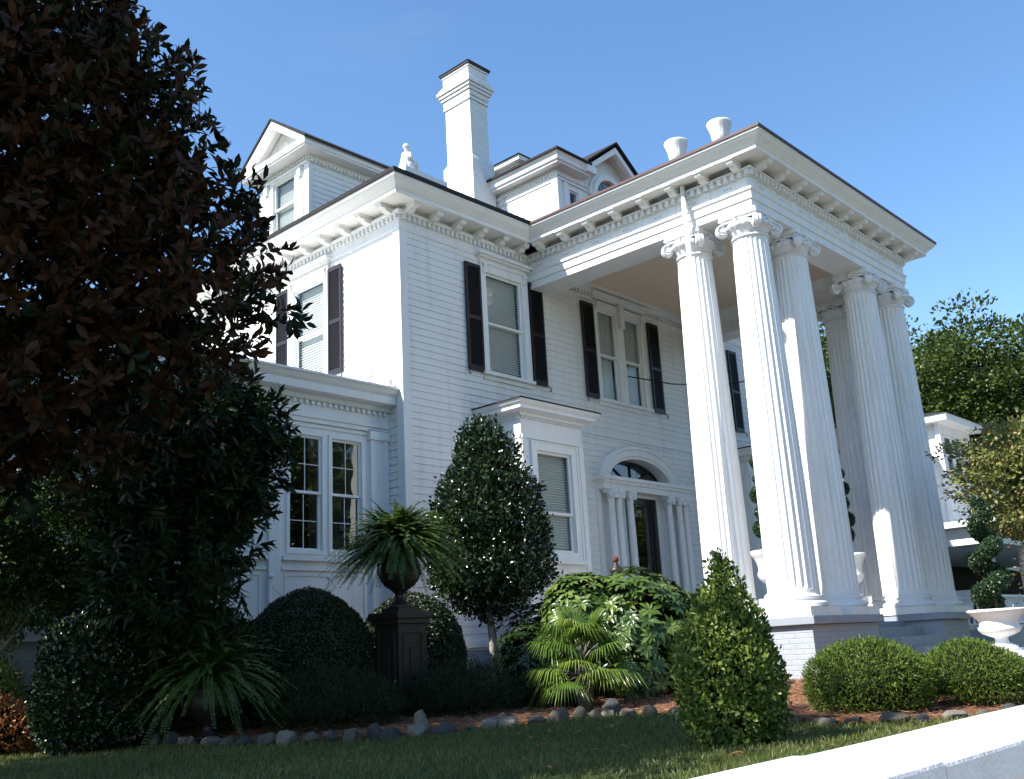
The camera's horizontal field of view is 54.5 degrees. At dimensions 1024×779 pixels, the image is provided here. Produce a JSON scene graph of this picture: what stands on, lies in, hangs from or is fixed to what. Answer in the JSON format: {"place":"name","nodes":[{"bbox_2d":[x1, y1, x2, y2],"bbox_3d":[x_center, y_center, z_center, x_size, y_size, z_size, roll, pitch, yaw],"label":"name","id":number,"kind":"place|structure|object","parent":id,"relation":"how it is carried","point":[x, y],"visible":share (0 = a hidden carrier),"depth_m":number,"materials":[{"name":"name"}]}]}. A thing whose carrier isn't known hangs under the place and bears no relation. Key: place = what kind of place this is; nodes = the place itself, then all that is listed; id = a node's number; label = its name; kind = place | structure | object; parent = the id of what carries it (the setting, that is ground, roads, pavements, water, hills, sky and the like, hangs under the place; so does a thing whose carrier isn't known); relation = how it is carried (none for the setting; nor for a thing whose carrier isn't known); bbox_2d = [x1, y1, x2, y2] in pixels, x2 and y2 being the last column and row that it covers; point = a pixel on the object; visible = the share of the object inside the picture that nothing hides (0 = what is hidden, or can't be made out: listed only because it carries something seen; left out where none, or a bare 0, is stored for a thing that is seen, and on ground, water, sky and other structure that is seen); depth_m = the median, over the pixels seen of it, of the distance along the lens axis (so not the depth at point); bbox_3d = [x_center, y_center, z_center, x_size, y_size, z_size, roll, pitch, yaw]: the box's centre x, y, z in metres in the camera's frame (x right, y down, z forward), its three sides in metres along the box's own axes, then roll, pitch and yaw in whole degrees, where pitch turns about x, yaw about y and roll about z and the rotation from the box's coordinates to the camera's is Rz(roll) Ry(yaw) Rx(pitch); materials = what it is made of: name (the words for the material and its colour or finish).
{"place":"outdoors","nodes":[
{"label":"outdoors","id":0,"kind":"place"},
{"bbox_2d":[0,705,1019,778],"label":"lawn","id":1,"kind":"structure","parent":0,"point":[553,774],"depth_m":7.34,"materials":[{"name":"plant"}]},
{"bbox_2d":[0,658,26,714],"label":"shrub","id":2,"kind":"object","parent":1,"relation":"on","point":[7,677],"visible":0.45,"depth_m":11.09,"materials":[{"name":"green plant"}]},
{"bbox_2d":[0,689,41,757],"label":"shrub","id":3,"kind":"object","parent":1,"relation":"on","point":[14,735],"visible":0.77,"depth_m":10.05,"materials":[{"name":"orange plant"}]},
{"bbox_2d":[0,459,127,661],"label":"privet tree","id":4,"kind":"object","parent":1,"relation":"on","point":[54,599],"visible":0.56,"depth_m":10.96,"materials":[{"name":"green plant"}]},
{"bbox_2d":[0,0,316,534],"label":"magnolia","id":5,"kind":"object","parent":1,"relation":"on","point":[65,163],"visible":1,"depth_m":7.53,"materials":[{"name":"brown plant"}]},
{"bbox_2d":[67,337,301,740],"bbox_3d":[-3.416,1.476,10.518,2.430,4.461,1.998,1,-15,-15],"label":"bay laurel","id":6,"kind":"object","parent":1,"relation":"on","point":[200,510],"visible":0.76,"depth_m":10.11,"materials":[{"name":"green plant"}]},
{"bbox_2d":[177,736,195,746],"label":"edging stone","id":7,"kind":"object","parent":1,"relation":"on","point":[187,740],"visible":0.62,"depth_m":9.70,"materials":[{"name":"grey stone"}]},
{"bbox_2d":[200,736,220,745],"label":"edging stone","id":8,"kind":"object","parent":1,"relation":"on","point":[212,740],"visible":0.7,"depth_m":9.64,"materials":[{"name":"grey stone"}]},
{"bbox_2d":[233,736,253,746],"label":"edging stone","id":9,"kind":"object","parent":1,"relation":"on","point":[246,739],"visible":0.59,"depth_m":9.38,"materials":[{"name":"grey stone"}]},
{"bbox_2d":[256,732,276,745],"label":"edging stone","id":10,"kind":"object","parent":1,"relation":"on","point":[266,738],"visible":0.74,"depth_m":9.36,"materials":[{"name":"grey stone"}]},
{"bbox_2d":[276,730,296,745],"bbox_3d":[-2.135,3.300,9.364,0.180,0.182,0.175,7,-21,6],"label":"edging stone","id":11,"kind":"object","parent":1,"relation":"on","point":[285,736],"visible":0.72,"depth_m":9.31,"materials":[{"name":"grey stone"}]},
{"bbox_2d":[301,731,316,743],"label":"edging stone","id":12,"kind":"object","parent":1,"relation":"on","point":[311,736],"visible":0.78,"depth_m":9.34,"materials":[{"name":"grey stone"}]},
{"bbox_2d":[322,729,337,742],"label":"edging stone","id":13,"kind":"object","parent":1,"relation":"on","point":[331,735],"visible":0.83,"depth_m":9.31,"materials":[{"name":"grey stone"}]},
{"bbox_2d":[341,728,357,742],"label":"edging stone","id":14,"kind":"object","parent":1,"relation":"on","point":[350,734],"visible":0.73,"depth_m":9.30,"materials":[{"name":"grey stone"}]},
{"bbox_2d":[367,722,380,740],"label":"edging stone","id":15,"kind":"object","parent":1,"relation":"on","point":[373,731],"visible":0.81,"depth_m":9.37,"materials":[{"name":"grey stone"}]},
{"bbox_2d":[379,727,402,739],"bbox_3d":[-1.160,3.264,9.400,0.283,0.133,0.125,9,-19,-37],"label":"edging stone","id":16,"kind":"object","parent":1,"relation":"on","point":[390,732],"visible":0.73,"depth_m":9.37,"materials":[{"name":"grey stone"}]},
{"bbox_2d":[406,723,427,736],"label":"edging stone","id":17,"kind":"object","parent":1,"relation":"on","point":[416,729],"visible":0.73,"depth_m":9.46,"materials":[{"name":"grey stone"}]},
{"bbox_2d":[414,710,429,731],"bbox_3d":[-0.884,3.240,9.641,0.117,0.260,0.139,-16,-20,41],"label":"edging stone","id":18,"kind":"object","parent":1,"relation":"on","point":[419,716],"visible":0.5,"depth_m":9.63,"materials":[{"name":"grey stone"}]},
{"bbox_2d":[432,721,457,735],"bbox_3d":[-0.644,3.252,9.514,0.173,0.142,0.198,-16,-20,40],"label":"edging stone","id":19,"kind":"object","parent":1,"relation":"on","point":[445,727],"visible":0.67,"depth_m":9.49,"materials":[{"name":"grey stone"}]},
{"bbox_2d":[464,723,476,730],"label":"edging stone","id":20,"kind":"object","parent":1,"relation":"on","point":[471,726],"visible":0.59,"depth_m":9.65,"materials":[{"name":"grey stone"}]},
{"bbox_2d":[218,713,854,771],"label":"fallen leaves","id":21,"kind":"object","parent":1,"relation":"on","point":[549,730],"visible":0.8,"depth_m":7.86,"materials":[{"name":"orange plant"}]},
{"bbox_2d":[601,698,620,714],"bbox_3d":[1.039,3.402,10.578,0.241,0.212,0.150,7,-18,-32],"label":"edging stone","id":22,"kind":"object","parent":1,"relation":"on","point":[612,704],"visible":0.6,"depth_m":10.54,"materials":[{"name":"grey stone"}]},
{"bbox_2d":[619,708,635,715],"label":"edging stone","id":23,"kind":"object","parent":1,"relation":"on","point":[627,710],"visible":0.48,"depth_m":10.38,"materials":[{"name":"grey stone"}]},
{"bbox_2d":[669,706,679,714],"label":"edging stone","id":24,"kind":"object","parent":1,"relation":"on","point":[672,709],"visible":0.28,"depth_m":10.32,"materials":[{"name":"grey stone"}]},
{"bbox_2d":[661,547,794,748],"bbox_3d":[1.584,1.924,7.303,0.857,1.562,0.928,-16,-20,41],"label":"holly bush","id":25,"kind":"object","parent":1,"relation":"on","point":[731,692],"visible":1,"depth_m":7.07,"materials":[{"name":"green plant"}]},
{"bbox_2d":[787,714,805,723],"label":"edging stone","id":26,"kind":"object","parent":1,"relation":"on","point":[797,717],"visible":0.43,"depth_m":8.53,"materials":[{"name":"grey stone"}]},
{"bbox_2d":[813,717,837,724],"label":"edging stone","id":27,"kind":"object","parent":1,"relation":"on","point":[825,720],"visible":0.66,"depth_m":8.27,"materials":[{"name":"grey stone"}]},
{"bbox_2d":[843,716,862,724],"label":"edging stone","id":28,"kind":"object","parent":1,"relation":"on","point":[855,719],"visible":0.65,"depth_m":8.15,"materials":[{"name":"grey stone"}]},
{"bbox_2d":[879,712,910,722],"bbox_3d":[3.109,2.671,8.069,0.236,0.125,0.184,-23,-29,32],"label":"edging stone","id":29,"kind":"object","parent":1,"relation":"on","point":[887,716],"visible":0.72,"depth_m":8.03,"materials":[{"name":"grey stone"}]},
{"bbox_2d":[941,709,967,719],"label":"edging stone","id":30,"kind":"object","parent":1,"relation":"on","point":[955,713],"visible":0.63,"depth_m":8.08,"materials":[{"name":"beige stone"}]},
{"bbox_2d":[975,709,988,714],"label":"edging stone","id":31,"kind":"object","parent":1,"relation":"on","point":[980,711],"visible":0.41,"depth_m":8.24,"materials":[{"name":"beige stone"}]},
{"bbox_2d":[1000,703,1015,709],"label":"edging stone","id":32,"kind":"object","parent":1,"relation":"on","point":[1007,705],"visible":0.3,"depth_m":8.33,"materials":[{"name":"grey stone"}]},
{"bbox_2d":[1007,543,1023,603],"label":"crape myrtle","id":33,"kind":"object","parent":1,"relation":"on","point":[1015,567],"visible":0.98,"depth_m":15.29,"materials":[{"name":"green plant"}]},
{"bbox_2d":[1013,650,1023,657],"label":"pedestal","id":34,"kind":"object","parent":1,"relation":"on","point":[1021,652],"visible":0.05,"depth_m":11.78,"materials":[{"name":"white paint"}]},
{"bbox_2d":[966,607,1023,650],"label":"urn","id":35,"kind":"object","parent":34,"relation":"on","point":[1000,626],"visible":0.94,"depth_m":12.10,"materials":[{"name":"white stone"}]},
{"bbox_2d":[966,494,1013,608],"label":"topiary","id":36,"kind":"object","parent":35,"relation":"on","point":[991,585],"visible":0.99,"depth_m":12.42,"materials":[{"name":"green plant"}]},
{"bbox_2d":[0,0,1023,424],"label":"sky","id":37,"kind":"structure","parent":0,"point":[917,105],"materials":[{"name":"blue"}]},
{"bbox_2d":[133,678,1023,744],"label":"mulch bed","id":38,"kind":"object","parent":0,"point":[808,719],"visible":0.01,"depth_m":10.41,"materials":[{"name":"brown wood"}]},
{"bbox_2d":[24,604,166,756],"bbox_3d":[-4.235,2.973,10.075,1.305,1.588,1.379,-16,-20,41],"label":"shrub","id":39,"kind":"object","parent":38,"relation":"on","point":[78,686],"visible":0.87,"depth_m":9.68,"materials":[{"name":"green plant"}]},
{"bbox_2d":[146,733,160,746],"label":"edging stone","id":40,"kind":"object","parent":38,"relation":"on","point":[155,739],"visible":0.52,"depth_m":9.93,"materials":[{"name":"grey stone"}]},
{"bbox_2d":[159,731,180,746],"bbox_3d":[-3.389,3.511,9.909,0.239,0.198,0.134,3,-16,-21],"label":"edging stone","id":41,"kind":"object","parent":38,"relation":"on","point":[173,736],"visible":0.44,"depth_m":9.88,"materials":[{"name":"grey stone"}]},
{"bbox_2d":[180,679,232,743],"bbox_3d":[-3.080,3.255,10.056,0.478,0.624,0.478,-1,-15,-8],"label":"urn","id":42,"kind":"object","parent":38,"relation":"on","point":[195,709],"visible":0.6,"depth_m":9.93,"materials":[{"name":"black metal"}]},
{"bbox_2d":[106,628,297,752],"bbox_3d":[-3.052,2.999,10.112,2.113,1.324,2.108,-16,-20,41],"label":"fern","id":43,"kind":"object","parent":42,"relation":"in","point":[217,664],"visible":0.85,"depth_m":9.84,"materials":[{"name":"green plant"}]},
{"bbox_2d":[143,610,277,735],"bbox_3d":[-3.381,3.158,11.179,1.586,1.440,1.606,-16,-20,41],"label":"shrub","id":44,"kind":"object","parent":38,"relation":"on","point":[223,720],"visible":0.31,"depth_m":10.84,"materials":[{"name":"green plant"}]},
{"bbox_2d":[219,735,234,745],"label":"edging stone","id":45,"kind":"object","parent":38,"relation":"on","point":[230,739],"visible":0.56,"depth_m":9.49,"materials":[{"name":"grey stone"}]},
{"bbox_2d":[268,573,331,602],"bbox_3d":[-2.991,3.508,14.056,0.088,1.785,1.134,-16,-20,41],"label":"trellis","id":46,"kind":"object","parent":38,"relation":"on","point":[271,576],"visible":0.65,"depth_m":13.89,"materials":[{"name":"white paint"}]},
{"bbox_2d":[243,585,374,724],"bbox_3d":[-2.438,3.136,11.859,1.630,1.584,1.652,-16,-20,41],"label":"boxwood","id":47,"kind":"object","parent":38,"relation":"on","point":[311,625],"visible":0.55,"depth_m":11.39,"materials":[{"name":"green plant"}]},
{"bbox_2d":[252,655,414,732],"bbox_3d":[-1.889,3.278,10.608,1.675,0.908,1.628,-16,-20,41],"label":"juniper","id":48,"kind":"object","parent":38,"relation":"on","point":[330,696],"visible":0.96,"depth_m":10.24,"materials":[{"name":"green plant"}]},
{"bbox_2d":[368,611,434,715],"bbox_3d":[-1.313,3.245,11.797,0.550,1.170,0.550,-16,-20,41],"label":"pedestal","id":49,"kind":"object","parent":38,"relation":"on","point":[400,644],"visible":0.71,"depth_m":11.66,"materials":[{"name":"black metal"}]},
{"bbox_2d":[376,549,420,612],"bbox_3d":[-1.364,2.326,12.042,0.555,0.725,0.555,-1,-15,-8],"label":"urn","id":50,"kind":"object","parent":49,"relation":"on","point":[395,586],"visible":0.69,"depth_m":11.89,"materials":[{"name":"black metal"}]},
{"bbox_2d":[319,499,480,595],"bbox_3d":[-1.389,1.913,12.123,1.849,1.145,1.894,-16,-20,41],"label":"fern","id":51,"kind":"object","parent":50,"relation":"in","point":[397,533],"visible":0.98,"depth_m":11.90,"materials":[{"name":"green plant"}]},
{"bbox_2d":[365,590,467,684],"bbox_3d":[-1.373,3.476,13.422,1.524,1.505,1.547,-16,-20,41],"label":"boxwood","id":52,"kind":"object","parent":38,"relation":"on","point":[445,638],"visible":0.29,"depth_m":13.11,"materials":[{"name":"green plant"}]},
{"bbox_2d":[396,652,526,718],"bbox_3d":[-0.561,3.479,11.474,1.580,0.891,1.598,-16,-20,41],"label":"juniper","id":53,"kind":"object","parent":38,"relation":"on","point":[463,690],"visible":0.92,"depth_m":11.12,"materials":[{"name":"green plant"}]},
{"bbox_2d":[480,717,497,729],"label":"edging stone","id":54,"kind":"object","parent":38,"relation":"on","point":[489,722],"visible":0.63,"depth_m":9.74,"materials":[{"name":"grey stone"}]},
{"bbox_2d":[421,413,563,685],"bbox_3d":[-0.294,2.321,14.114,2.022,4.072,1.974,-16,-20,41],"label":"holly tree","id":55,"kind":"object","parent":38,"relation":"on","point":[485,488],"visible":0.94,"depth_m":13.73,"materials":[{"name":"green plant"}]},
{"bbox_2d":[494,712,506,718],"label":"edging stone","id":56,"kind":"object","parent":38,"relation":"on","point":[502,714],"visible":0.27,"depth_m":9.96,"materials":[{"name":"grey stone"}]},
{"bbox_2d":[497,716,517,727],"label":"edging stone","id":57,"kind":"object","parent":38,"relation":"on","point":[509,720],"visible":0.59,"depth_m":9.80,"materials":[{"name":"grey stone"}]},
{"bbox_2d":[493,598,574,684],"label":"shrub","id":58,"kind":"object","parent":38,"relation":"on","point":[518,638],"visible":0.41,"depth_m":12.97,"materials":[{"name":"green plant"}]},
{"bbox_2d":[527,714,546,723],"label":"edging stone","id":59,"kind":"object","parent":38,"relation":"on","point":[537,718],"visible":0.63,"depth_m":9.96,"materials":[{"name":"grey stone"}]},
{"bbox_2d":[501,657,599,710],"bbox_3d":[0.426,3.592,11.972,1.314,0.728,1.297,-16,-20,41],"label":"juniper","id":60,"kind":"object","parent":38,"relation":"on","point":[529,691],"visible":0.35,"depth_m":11.64,"materials":[{"name":"green plant"}]},
{"bbox_2d":[546,707,568,721],"bbox_3d":[0.469,3.341,10.124,0.171,0.190,0.212,-15,-19,38],"label":"edging stone","id":61,"kind":"object","parent":38,"relation":"on","point":[559,714],"visible":0.62,"depth_m":10.07,"materials":[{"name":"grey stone"}]},
{"bbox_2d":[573,706,586,719],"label":"edging stone","id":62,"kind":"object","parent":38,"relation":"on","point":[580,711],"visible":0.61,"depth_m":10.19,"materials":[{"name":"grey stone"}]},
{"bbox_2d":[519,606,647,709],"bbox_3d":[0.813,3.101,11.503,1.439,1.206,1.462,-16,-20,41],"label":"fan palm","id":63,"kind":"object","parent":38,"relation":"on","point":[571,626],"visible":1,"depth_m":11.34,"materials":[{"name":"green plant"}]},
{"bbox_2d":[588,708,602,718],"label":"edging stone","id":64,"kind":"object","parent":38,"relation":"on","point":[596,712],"visible":0.51,"depth_m":10.22,"materials":[{"name":"grey stone"}]},
{"bbox_2d":[601,710,613,716],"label":"edging stone","id":65,"kind":"object","parent":38,"relation":"on","point":[607,711],"visible":0.47,"depth_m":10.37,"materials":[{"name":"grey stone"}]},
{"bbox_2d":[537,566,702,698],"bbox_3d":[1.680,3.181,12.750,2.249,1.834,2.324,-16,-20,41],"label":"shrub","id":66,"kind":"object","parent":38,"relation":"on","point":[649,613],"visible":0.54,"depth_m":12.31,"materials":[{"name":"green plant"}]},
{"bbox_2d":[642,704,657,714],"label":"edging stone","id":67,"kind":"object","parent":38,"relation":"on","point":[648,708],"visible":0.59,"depth_m":10.31,"materials":[{"name":"grey stone"}]},
{"bbox_2d":[799,634,942,713],"bbox_3d":[3.214,2.599,8.986,1.248,0.776,1.251,-16,-20,41],"label":"yew","id":68,"kind":"object","parent":38,"relation":"on","point":[858,673],"visible":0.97,"depth_m":8.65,"materials":[{"name":"green plant"}]},
{"bbox_2d":[913,714,929,721],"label":"edging stone","id":69,"kind":"object","parent":38,"relation":"on","point":[922,716],"visible":0.62,"depth_m":8.00,"materials":[{"name":"grey stone"}]},
{"bbox_2d":[921,635,1023,706],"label":"yew","id":70,"kind":"object","parent":38,"relation":"on","point":[972,668],"visible":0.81,"depth_m":8.81,"materials":[{"name":"green plant"}]},
{"bbox_2d":[955,590,976,629],"bbox_3d":[11.527,5.668,25.525,0.560,1.000,0.590,-16,-20,41],"label":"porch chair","id":71,"kind":"object","parent":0,"point":[964,593],"visible":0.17,"depth_m":25.71,"materials":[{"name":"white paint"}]},
{"bbox_3d":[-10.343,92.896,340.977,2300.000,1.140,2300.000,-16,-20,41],"label":"ground","id":72,"kind":"structure","parent":0,"visible":0},
{"bbox_2d":[0,59,972,736],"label":"mansion","id":73,"kind":"structure","parent":72,"relation":"on","point":[548,305],"depth_m":17.72,"materials":[{"name":"white paint"}]},
{"bbox_2d":[282,255,331,373],"bbox_3d":[-3.768,-1.132,18.522,1.470,2.400,0.350,-16,-20,41],"label":"window","id":74,"kind":"structure","parent":73,"relation":"in","point":[314,341],"depth_m":18.69,"materials":[{"name":"white paint"}]},
{"bbox_2d":[366,366,374,382],"bbox_3d":[-2.377,-0.179,16.636,0.143,0.463,0.142,-4,-15,5],"label":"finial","id":75,"kind":"object","parent":73,"relation":"on","point":[370,377],"visible":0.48,"depth_m":16.63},
{"bbox_2d":[385,377,392,386],"bbox_3d":[-2.042,-0.108,16.483,0.148,0.210,0.150,-16,-20,41],"label":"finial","id":76,"kind":"object","parent":73,"relation":"on","point":[388,381],"visible":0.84,"depth_m":16.43,"materials":[{"name":"white"}]},
{"bbox_2d":[399,144,419,170],"bbox_3d":[-1.979,-4.442,19.325,0.314,0.669,0.482,-16,-20,41],"label":"statue","id":77,"kind":"object","parent":73,"relation":"on","point":[407,158],"visible":0.7,"depth_m":19.18,"materials":[{"name":"white stone"}]},
{"bbox_2d":[475,249,535,389],"bbox_3d":[-0.134,-1.268,18.629,0.330,2.430,1.480,-16,-20,41],"label":"window","id":78,"kind":"structure","parent":73,"relation":"in","point":[498,306],"depth_m":18.77,"materials":[{"name":"white paint"}]},
{"bbox_2d":[471,395,600,648],"bbox_3d":[0.563,2.287,17.356,1.180,4.260,2.200,-16,-20,41],"label":"bay window","id":79,"kind":"structure","parent":73,"relation":"in","point":[549,433],"depth_m":17.40,"materials":[{"name":"white paint"}]},
{"bbox_2d":[609,555,623,574],"bbox_3d":[1.765,3.519,16.359,0.234,1.560,0.240,-16,-20,41],"label":"garden lamp","id":80,"kind":"object","parent":73,"relation":"attached to","point":[616,567],"visible":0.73,"depth_m":16.45,"materials":[{"name":"silver metal"}]},
{"bbox_2d":[590,289,654,415],"bbox_3d":[2.309,-0.721,21.189,0.357,2.430,1.980,-16,-20,41],"label":"window","id":81,"kind":"structure","parent":73,"relation":"in","point":[624,356],"depth_m":21.23,"materials":[{"name":"white paint"}]},
{"bbox_2d":[625,498,661,584],"bbox_3d":[2.684,3.608,20.325,0.100,2.770,1.140,-16,-20,41],"label":"door","id":82,"kind":"structure","parent":73,"relation":"in","point":[645,513],"depth_m":20.62,"materials":[{"name":"black paint"}]},
{"bbox_2d":[664,137,687,160],"bbox_3d":[2.840,-4.010,17.072,0.420,0.500,0.420,-16,-20,41],"label":"roof urn","id":83,"kind":"object","parent":73,"relation":"on","point":[674,147],"visible":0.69,"depth_m":16.96,"materials":[{"name":"white stone"}]},
{"bbox_2d":[706,117,731,141],"bbox_3d":[3.465,-4.194,16.511,0.420,0.500,0.420,-16,-20,41],"label":"roof urn","id":84,"kind":"object","parent":73,"relation":"on","point":[718,127],"visible":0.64,"depth_m":16.40,"materials":[{"name":"white stone"}]},
{"bbox_2d":[628,339,826,384],"bbox_3d":[4.573,-0.515,21.011,4.262,0.899,0.100,-4,-15,2],"label":"cable","id":85,"kind":"object","parent":73,"relation":"attached to","point":[686,384],"visible":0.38,"depth_m":20.96,"materials":[{"name":"grey plastic"}]},
{"bbox_2d":[737,446,767,604],"bbox_3d":[5.727,3.433,22.728,1.180,4.260,2.200,-16,-20,41],"label":"bay window","id":86,"kind":"structure","parent":73,"relation":"in","point":[744,453],"depth_m":22.13,"materials":[{"name":"white paint"}]},
{"bbox_2d":[751,549,767,602],"bbox_3d":[4.482,3.210,17.110,0.673,0.875,0.673,-16,-20,41],"label":"urn","id":87,"kind":"object","parent":73,"relation":"on","point":[757,556],"visible":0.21,"depth_m":17.02,"materials":[{"name":"white stone"}]},
{"bbox_2d":[748,456,760,538],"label":"topiary","id":88,"kind":"object","parent":87,"relation":"on","point":[753,498],"visible":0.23,"depth_m":17.36,"materials":[{"name":"green plant"}]},
{"bbox_2d":[854,552,868,599],"bbox_3d":[6.429,3.567,18.854,0.673,0.875,0.673,-16,-20,41],"label":"urn","id":89,"kind":"object","parent":73,"relation":"on","point":[859,557],"visible":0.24,"depth_m":18.69,"materials":[{"name":"white stone"}]},
{"bbox_2d":[841,468,855,541],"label":"topiary","id":90,"kind":"object","parent":89,"relation":"on","point":[852,517],"visible":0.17,"depth_m":19.12,"materials":[{"name":"green plant"}]},
{"bbox_2d":[818,321,836,428],"bbox_3d":[11.913,3.562,41.208,11.063,15.273,10.170,-6,-15,12],"label":"oak","id":91,"kind":"object","parent":72,"relation":"on","point":[825,353],"visible":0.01,"depth_m":38.78,"materials":[{"name":"green plant"}]},
{"bbox_2d":[691,705,1023,778],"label":"boundary wall","id":92,"kind":"structure","parent":72,"relation":"on","point":[989,745],"depth_m":2.98,"materials":[{"name":"white paint"}]},
{"bbox_2d":[835,412,1023,646],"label":"neighbor house","id":93,"kind":"structure","parent":72,"relation":"on","point":[942,427],"depth_m":31.90,"materials":[{"name":"white paint"}]},
{"bbox_2d":[942,434,955,475],"bbox_3d":[14.269,2.171,32.483,0.080,1.360,0.660,-16,-20,41],"label":"window","id":94,"kind":"structure","parent":93,"relation":"in","point":[949,465],"depth_m":32.51,"materials":[{"name":"white paint"}]},
{"bbox_2d":[950,437,963,474],"bbox_3d":[14.783,2.285,33.018,0.080,1.360,0.660,-16,-20,41],"label":"window","id":95,"kind":"structure","parent":93,"relation":"in","point":[952,438],"depth_m":33.05,"materials":[{"name":"white paint"}]},
{"bbox_2d":[959,440,968,477],"bbox_3d":[15.297,2.399,33.552,0.080,1.360,0.660,-16,-20,41],"label":"window","id":96,"kind":"structure","parent":93,"relation":"in","point":[959,440],"depth_m":33.71,"materials":[{"name":"white paint"}]},
{"bbox_2d":[905,287,1023,482],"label":"oak","id":97,"kind":"object","parent":72,"relation":"on","point":[954,377],"visible":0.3,"depth_m":38.83,"materials":[{"name":"green plant"}]},
{"bbox_2d":[925,414,1023,545],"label":"dogwood","id":98,"kind":"object","parent":72,"relation":"on","point":[1001,466],"visible":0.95,"depth_m":16.62,"materials":[{"name":"green plant"}]}
]}

